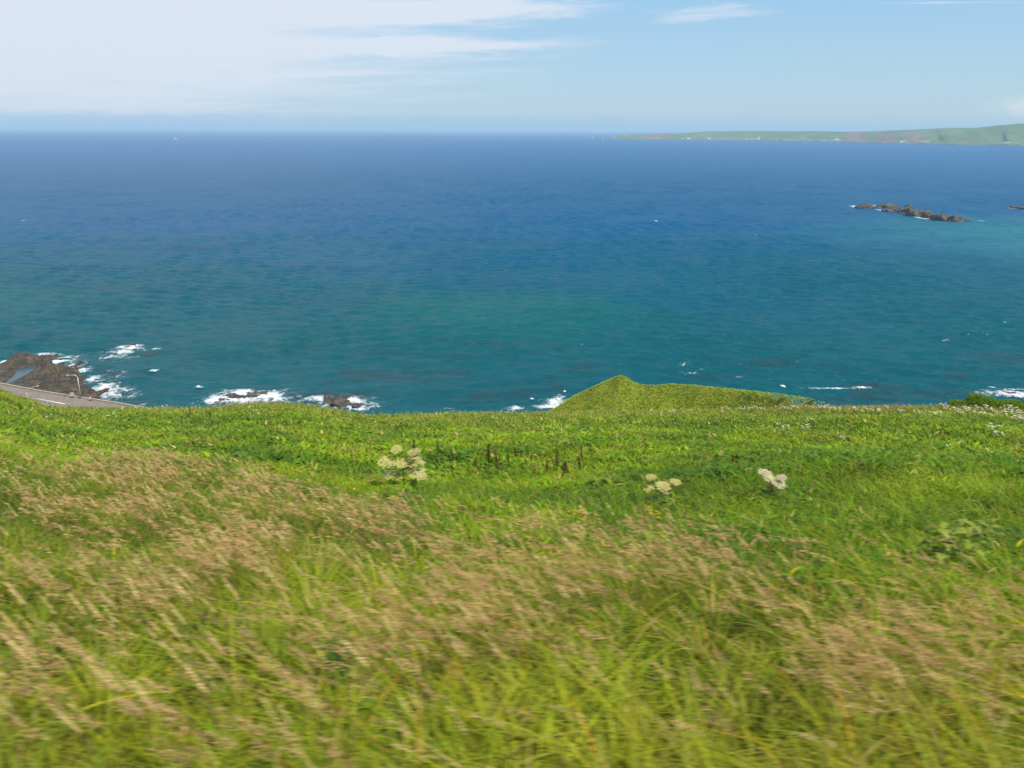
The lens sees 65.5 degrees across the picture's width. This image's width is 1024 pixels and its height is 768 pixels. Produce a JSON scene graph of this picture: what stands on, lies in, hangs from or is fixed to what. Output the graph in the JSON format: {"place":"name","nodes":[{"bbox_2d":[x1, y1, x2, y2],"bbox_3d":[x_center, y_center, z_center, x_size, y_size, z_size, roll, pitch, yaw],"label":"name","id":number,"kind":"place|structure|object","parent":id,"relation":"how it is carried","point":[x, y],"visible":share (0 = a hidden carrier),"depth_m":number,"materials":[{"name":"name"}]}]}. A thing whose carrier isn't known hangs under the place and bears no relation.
{"place":"outdoors","nodes":[
{"label":"outdoors","id":0,"kind":"place"},
{"bbox_2d":[0,352,102,398],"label":"rock shelf","id":1,"kind":"object","parent":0,"point":[46,374],"visible":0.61,"depth_m":246.60,"materials":[{"name":"stone"}]},
{"bbox_2d":[6,366,36,383],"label":"tide pool","id":2,"kind":"structure","parent":1,"relation":"on","point":[20,373],"depth_m":251.05,"materials":[{"name":"liquid"}]},
{"bbox_2d":[43,353,60,358],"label":"sea rock","id":3,"kind":"object","parent":1,"relation":"on","point":[54,356],"visible":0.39,"depth_m":270.67,"materials":[{"name":"grey stone"}]},
{"bbox_2d":[70,361,87,368],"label":"sea rock","id":4,"kind":"object","parent":1,"relation":"on","point":[80,363],"visible":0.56,"depth_m":262.76,"materials":[{"name":"grey stone"}]},
{"bbox_2d":[97,388,110,395],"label":"sea rock","id":5,"kind":"object","parent":1,"relation":"on","point":[103,392],"visible":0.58,"depth_m":235.20,"materials":[{"name":"grey stone"}]},
{"bbox_2d":[0,385,134,407],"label":"road","id":6,"kind":"structure","parent":0,"point":[69,401],"depth_m":217.82,"materials":[{"name":"grey asphalt"}]},
{"bbox_2d":[31,397,63,403],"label":"guard rail","id":7,"kind":"object","parent":6,"relation":"on","point":[47,400],"visible":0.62,"depth_m":214.48,"materials":[{"name":"white metal"}]},
{"bbox_2d":[66,375,81,398],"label":"street lamp","id":8,"kind":"object","parent":6,"relation":"on","point":[78,386],"visible":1,"depth_m":217.01,"materials":[{"name":"metal"}]},
{"bbox_2d":[0,128,1023,415],"bbox_3d":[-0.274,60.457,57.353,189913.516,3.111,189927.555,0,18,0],"label":"sea","id":9,"kind":"structure","parent":0,"point":[382,272],"depth_m":459.38,"materials":[{"name":"liquid"}]},
{"bbox_2d":[123,343,138,348],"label":"sea rock","id":10,"kind":"object","parent":9,"relation":"in","point":[131,344],"visible":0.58,"depth_m":285.84,"materials":[{"name":"grey stone"}]},
{"bbox_2d":[210,398,226,403],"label":"sea rock","id":11,"kind":"object","parent":9,"relation":"in","point":[219,402],"visible":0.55,"depth_m":228.11,"materials":[{"name":"grey stone"}]},
{"bbox_2d":[217,393,243,401],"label":"sea rock","id":12,"kind":"object","parent":9,"relation":"in","point":[234,395],"visible":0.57,"depth_m":231.29,"materials":[{"name":"grey stone"}]},
{"bbox_2d":[242,391,267,397],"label":"sea rock","id":13,"kind":"object","parent":9,"relation":"in","point":[253,394],"visible":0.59,"depth_m":233.50,"materials":[{"name":"grey stone"}]},
{"bbox_2d":[322,394,335,402],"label":"sea rock","id":14,"kind":"object","parent":9,"relation":"in","point":[327,397],"visible":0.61,"depth_m":229.88,"materials":[{"name":"grey stone"}]},
{"bbox_2d":[329,395,353,408],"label":"sea rock","id":15,"kind":"object","parent":9,"relation":"in","point":[340,402],"visible":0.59,"depth_m":225.82,"materials":[{"name":"grey stone"}]},
{"bbox_2d":[348,402,365,409],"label":"sea rock","id":16,"kind":"object","parent":9,"relation":"in","point":[357,405],"visible":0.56,"depth_m":224.63,"materials":[{"name":"grey stone"}]},
{"bbox_2d":[0,206,1023,409],"bbox_3d":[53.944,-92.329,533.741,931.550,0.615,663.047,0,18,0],"label":"sea foam","id":17,"kind":"object","parent":9,"relation":"on","point":[276,395],"visible":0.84,"depth_m":233.39,"materials":[{"name":"white"}]},
{"bbox_2d":[855,203,874,208],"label":"sea rock","id":18,"kind":"object","parent":9,"relation":"in","point":[867,206],"visible":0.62,"depth_m":806.65,"materials":[{"name":"grey stone"}]},
{"bbox_2d":[873,203,902,208],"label":"sea rock","id":19,"kind":"object","parent":9,"relation":"in","point":[886,205],"visible":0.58,"depth_m":811.66,"materials":[{"name":"grey stone"}]},
{"bbox_2d":[881,208,897,211],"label":"sea rock","id":20,"kind":"object","parent":9,"relation":"in","point":[890,210],"visible":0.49,"depth_m":775.41,"materials":[{"name":"grey stone"}]},
{"bbox_2d":[897,204,913,213],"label":"sea rock","id":21,"kind":"object","parent":9,"relation":"in","point":[905,209],"visible":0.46,"depth_m":762.43,"materials":[{"name":"grey stone"}]},
{"bbox_2d":[903,209,922,215],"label":"sea rock","id":22,"kind":"object","parent":9,"relation":"in","point":[915,212],"visible":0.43,"depth_m":732.98,"materials":[{"name":"grey stone"}]},
{"bbox_2d":[921,211,933,218],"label":"sea rock","id":23,"kind":"object","parent":9,"relation":"in","point":[924,214],"visible":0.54,"depth_m":717.48,"materials":[{"name":"grey stone"}]},
{"bbox_2d":[930,213,948,221],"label":"sea rock","id":24,"kind":"object","parent":9,"relation":"in","point":[944,217],"visible":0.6,"depth_m":697.96,"materials":[{"name":"grey stone"}]},
{"bbox_2d":[947,215,965,221],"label":"sea rock","id":25,"kind":"object","parent":9,"relation":"in","point":[954,218],"visible":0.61,"depth_m":690.20,"materials":[{"name":"grey stone"}]},
{"bbox_2d":[995,390,1019,396],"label":"foam","id":26,"kind":"object","parent":9,"relation":"in","point":[997,392],"visible":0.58,"depth_m":239.13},
{"bbox_2d":[1010,206,1023,208],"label":"sea rock","id":27,"kind":"object","parent":9,"relation":"in","point":[1019,207],"visible":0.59,"depth_m":810.04,"materials":[{"name":"grey stone"}]},
{"bbox_2d":[0,377,1023,767],"bbox_3d":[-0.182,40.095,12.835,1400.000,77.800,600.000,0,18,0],"label":"ground","id":28,"kind":"structure","parent":0,"point":[668,391],"depth_m":40.90,"materials":[{"name":"green plant"}]},
{"bbox_2d":[0,684,42,733],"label":"reed stalk","id":29,"kind":"object","parent":28,"relation":"on","point":[13,703],"visible":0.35,"depth_m":5.91,"materials":[{"name":"green plant"}]},
{"bbox_2d":[34,415,47,429],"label":"yellow flower plant","id":30,"kind":"object","parent":28,"relation":"on","point":[41,419],"visible":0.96,"depth_m":36.85,"materials":[{"name":"plant"}]},
{"bbox_2d":[5,581,83,672],"bbox_3d":[-4.294,2.330,7.340,0.319,1.232,0.554,-10,17,14],"label":"reed stalk","id":31,"kind":"object","parent":28,"relation":"on","point":[12,590],"visible":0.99,"depth_m":7.19,"materials":[{"name":"plant"}]},
{"bbox_2d":[1,632,95,764],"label":"reed stalk","id":32,"kind":"object","parent":28,"relation":"on","point":[15,647],"visible":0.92,"depth_m":5.86,"materials":[{"name":"beige plant"}]},
{"bbox_2d":[53,708,103,767],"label":"reed stalk","id":33,"kind":"object","parent":28,"relation":"on","point":[65,720],"visible":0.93,"depth_m":5.02,"materials":[{"name":"beige plant"}]},
{"bbox_2d":[68,593,123,675],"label":"reed stalk","id":34,"kind":"object","parent":28,"relation":"on","point":[76,602],"visible":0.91,"depth_m":7.31,"materials":[{"name":"plant"}]},
{"bbox_2d":[84,598,148,673],"bbox_3d":[-3.704,2.468,7.547,0.492,0.991,0.584,12,21,32],"label":"reed stalk","id":35,"kind":"object","parent":28,"relation":"on","point":[93,608],"visible":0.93,"depth_m":7.41,"materials":[{"name":"plant"}]},
{"bbox_2d":[90,663,199,766],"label":"reed stalk","id":36,"kind":"object","parent":28,"relation":"on","point":[103,677],"visible":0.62,"depth_m":5.66,"materials":[{"name":"beige plant"}]},
{"bbox_2d":[126,576,181,670],"bbox_3d":[-3.511,2.407,7.816,0.483,1.108,0.619,16,24,41],"label":"reed stalk","id":37,"kind":"object","parent":28,"relation":"on","point":[134,589],"visible":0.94,"depth_m":7.72,"materials":[{"name":"beige plant"}]},
{"bbox_2d":[131,678,211,767],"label":"reed stalk","id":38,"kind":"object","parent":28,"relation":"on","point":[142,693],"visible":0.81,"depth_m":5.24,"materials":[{"name":"beige plant"}]},
{"bbox_2d":[168,604,215,697],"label":"reed stalk","id":39,"kind":"object","parent":28,"relation":"on","point":[177,614],"visible":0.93,"depth_m":7.08,"materials":[{"name":"beige plant"}]},
{"bbox_2d":[178,568,226,629],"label":"reed stalk","id":40,"kind":"object","parent":28,"relation":"on","point":[181,572],"visible":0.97,"depth_m":8.77,"materials":[{"name":"beige plant"}]},
{"bbox_2d":[160,613,247,720],"bbox_3d":[-2.484,2.410,6.554,0.652,1.181,0.341,12,21,31],"label":"reed stalk","id":41,"kind":"object","parent":28,"relation":"on","point":[170,624],"visible":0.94,"depth_m":6.45,"materials":[{"name":"beige plant"}]},
{"bbox_2d":[171,576,242,666],"bbox_3d":[-2.887,2.445,7.597,0.675,1.209,0.422,-5,18,9],"label":"reed stalk","id":42,"kind":"object","parent":28,"relation":"on","point":[179,587],"visible":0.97,"depth_m":7.64,"materials":[{"name":"beige plant"}]},
{"bbox_2d":[183,663,268,767],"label":"reed stalk","id":43,"kind":"object","parent":28,"relation":"on","point":[200,684],"visible":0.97,"depth_m":5.49,"materials":[{"name":"beige plant"}]},
{"bbox_2d":[205,630,256,739],"bbox_3d":[-2.248,2.431,6.341,0.293,1.133,0.509,-1,18,-9],"label":"reed stalk","id":44,"kind":"object","parent":28,"relation":"on","point":[215,643],"visible":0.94,"depth_m":6.19,"materials":[{"name":"beige plant"}]},
{"bbox_2d":[222,577,268,654],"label":"reed stalk","id":45,"kind":"object","parent":28,"relation":"on","point":[231,588],"visible":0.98,"depth_m":7.52,"materials":[{"name":"beige plant"}]},
{"bbox_2d":[265,566,290,636],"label":"reed stalk","id":46,"kind":"object","parent":28,"relation":"on","point":[274,580],"visible":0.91,"depth_m":8.22,"materials":[{"name":"beige plant"}]},
{"bbox_2d":[311,625,364,694],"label":"feathery plant","id":47,"kind":"object","parent":28,"relation":"on","point":[332,654],"visible":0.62,"depth_m":6.80,"materials":[{"name":"green plant"}]},
{"bbox_2d":[375,565,405,626],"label":"reed stalk","id":48,"kind":"object","parent":28,"relation":"on","point":[380,571],"visible":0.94,"depth_m":8.65,"materials":[{"name":"beige plant"}]},
{"bbox_2d":[342,639,441,740],"bbox_3d":[-0.930,2.449,6.176,0.587,1.142,0.686,10,20,27],"label":"reed stalk","id":49,"kind":"object","parent":28,"relation":"on","point":[355,652],"visible":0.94,"depth_m":5.99,"materials":[{"name":"beige plant"}]},
{"bbox_2d":[377,445,426,486],"bbox_3d":[-3.183,2.518,23.002,1.438,1.619,0.787,-3,18,-11],"label":"cow parsnip","id":50,"kind":"object","parent":28,"relation":"on","point":[418,475],"visible":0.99,"depth_m":22.93,"materials":[{"name":"beige plant"}]},
{"bbox_2d":[384,574,439,654],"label":"reed stalk","id":51,"kind":"object","parent":28,"relation":"on","point":[391,584],"visible":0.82,"depth_m":8.06,"materials":[{"name":"beige plant"}]},
{"bbox_2d":[0,442,966,613],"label":"seed stalks","id":52,"kind":"object","parent":28,"relation":"on","point":[268,512],"visible":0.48,"depth_m":13.13,"materials":[{"name":"plant"}]},
{"bbox_2d":[479,444,491,472],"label":"dock plant","id":53,"kind":"object","parent":28,"relation":"on","point":[488,453],"visible":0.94,"depth_m":27.04,"materials":[{"name":"brown plant"}]},
{"bbox_2d":[494,450,499,468],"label":"dock plant","id":54,"kind":"object","parent":28,"relation":"on","point":[496,465],"visible":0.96,"depth_m":26.08,"materials":[{"name":"brown plant"}]},
{"bbox_2d":[0,515,1023,767],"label":"foreground grass","id":55,"kind":"structure","parent":28,"relation":"on","point":[616,743],"depth_m":6.87,"materials":[{"name":"green plant"}]},
{"bbox_2d":[0,440,1023,653],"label":"meadow grass","id":56,"kind":"structure","parent":28,"relation":"on","point":[949,492],"depth_m":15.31,"materials":[{"name":"green plant"}]},
{"bbox_2d":[0,525,1023,767],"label":"seed heads","id":57,"kind":"object","parent":28,"relation":"on","point":[922,657],"visible":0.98,"depth_m":7.04,"materials":[{"name":"beige plant"}]},
{"bbox_2d":[0,388,1023,498],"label":"slope grass","id":58,"kind":"structure","parent":28,"relation":"on","point":[774,437],"depth_m":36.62,"materials":[{"name":"green plant"}]},
{"bbox_2d":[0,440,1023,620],"bbox_3d":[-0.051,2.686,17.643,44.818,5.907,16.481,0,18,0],"label":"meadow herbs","id":59,"kind":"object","parent":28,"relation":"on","point":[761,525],"visible":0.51,"depth_m":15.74,"materials":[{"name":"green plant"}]},
{"bbox_2d":[0,436,1023,574],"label":"seed heads","id":60,"kind":"object","parent":28,"relation":"on","point":[249,525],"visible":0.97,"depth_m":12.62,"materials":[{"name":"beige plant"}]},
{"bbox_2d":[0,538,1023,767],"bbox_3d":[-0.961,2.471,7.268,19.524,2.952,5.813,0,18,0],"label":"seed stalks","id":61,"kind":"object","parent":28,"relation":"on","point":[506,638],"visible":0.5,"depth_m":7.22,"materials":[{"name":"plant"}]},
{"bbox_2d":[3,393,1021,441],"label":"pale seed specks","id":62,"kind":"object","parent":28,"relation":"on","point":[498,420],"visible":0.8,"depth_m":52.17,"materials":[{"name":"beige plant"}]},
{"bbox_2d":[8,393,1017,419],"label":"skyline stems","id":63,"kind":"object","parent":28,"relation":"on","point":[483,412],"visible":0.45,"depth_m":66.14,"materials":[{"name":"green plant"}]},
{"bbox_2d":[555,449,560,473],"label":"dock plant","id":64,"kind":"object","parent":28,"relation":"on","point":[556,460],"visible":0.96,"depth_m":26.59,"materials":[{"name":"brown plant"}]},
{"bbox_2d":[566,508,586,528],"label":"yellow flower plant","id":65,"kind":"object","parent":28,"relation":"on","point":[574,515],"visible":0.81,"depth_m":15.20,"materials":[{"name":"plant"}]},
{"bbox_2d":[649,506,661,527],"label":"yellow flower plant","id":66,"kind":"object","parent":28,"relation":"on","point":[653,514],"visible":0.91,"depth_m":14.88,"materials":[{"name":"plant"}]},
{"bbox_2d":[643,473,681,508],"bbox_3d":[3.514,2.620,18.583,0.906,0.984,0.787,0,18,0],"label":"cow parsnip","id":67,"kind":"object","parent":28,"relation":"on","point":[667,488],"visible":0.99,"depth_m":18.59,"materials":[{"name":"beige plant"}]},
{"bbox_2d":[548,375,834,411],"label":"spur grass","id":68,"kind":"structure","parent":28,"relation":"on","point":[697,386],"depth_m":116.05,"materials":[{"name":"green plant"}]},
{"bbox_2d":[754,468,786,500],"bbox_3d":[6.073,2.458,18.598,0.743,1.011,0.808,12,21,33],"label":"cow parsnip","id":69,"kind":"object","parent":28,"relation":"on","point":[774,482],"visible":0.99,"depth_m":18.44,"materials":[{"name":"white plant"}]},
{"bbox_2d":[777,403,1021,411],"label":"dry grass","id":70,"kind":"structure","parent":28,"relation":"on","point":[845,407],"depth_m":68.71,"materials":[{"name":"green plant"}]},
{"bbox_2d":[919,518,999,576],"bbox_3d":[6.405,2.455,11.532,0.915,0.952,0.722,-6,19,-19],"label":"broadleaf plant","id":71,"kind":"object","parent":28,"relation":"on","point":[945,532],"visible":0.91,"depth_m":11.45,"materials":[{"name":"green plant"}]},
{"bbox_2d":[939,392,1003,410],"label":"coastal shrub","id":72,"kind":"object","parent":28,"relation":"on","point":[978,400],"visible":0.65,"depth_m":69.36,"materials":[{"name":"green plant"}]},
{"bbox_2d":[947,518,1008,555],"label":"broadleaf plant","id":73,"kind":"object","parent":28,"relation":"on","point":[982,523],"visible":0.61,"depth_m":12.00,"materials":[{"name":"green plant"}]},
{"bbox_2d":[999,399,1023,410],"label":"coastal shrub","id":74,"kind":"object","parent":28,"relation":"on","point":[1014,403],"visible":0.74,"depth_m":70.53,"materials":[{"name":"green plant"}]},
{"bbox_2d":[0,0,1023,130],"label":"sky","id":75,"kind":"structure","parent":0,"point":[647,65],"materials":[{"name":"blue"}]},
{"bbox_2d":[612,123,1023,145],"bbox_3d":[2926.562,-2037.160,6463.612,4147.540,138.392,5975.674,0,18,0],"label":"headland","id":76,"kind":"structure","parent":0,"point":[1013,134],"depth_m":5323.25,"materials":[{"name":"green plant"}]},
{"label":"road embankment","id":77,"kind":"structure","parent":0,"visible":0},
{"bbox_2d":[0,383,146,407],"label":"sea wall","id":78,"kind":"structure","parent":77,"relation":"on","point":[87,398],"depth_m":220.39,"materials":[{"name":"concrete"}]}
]}

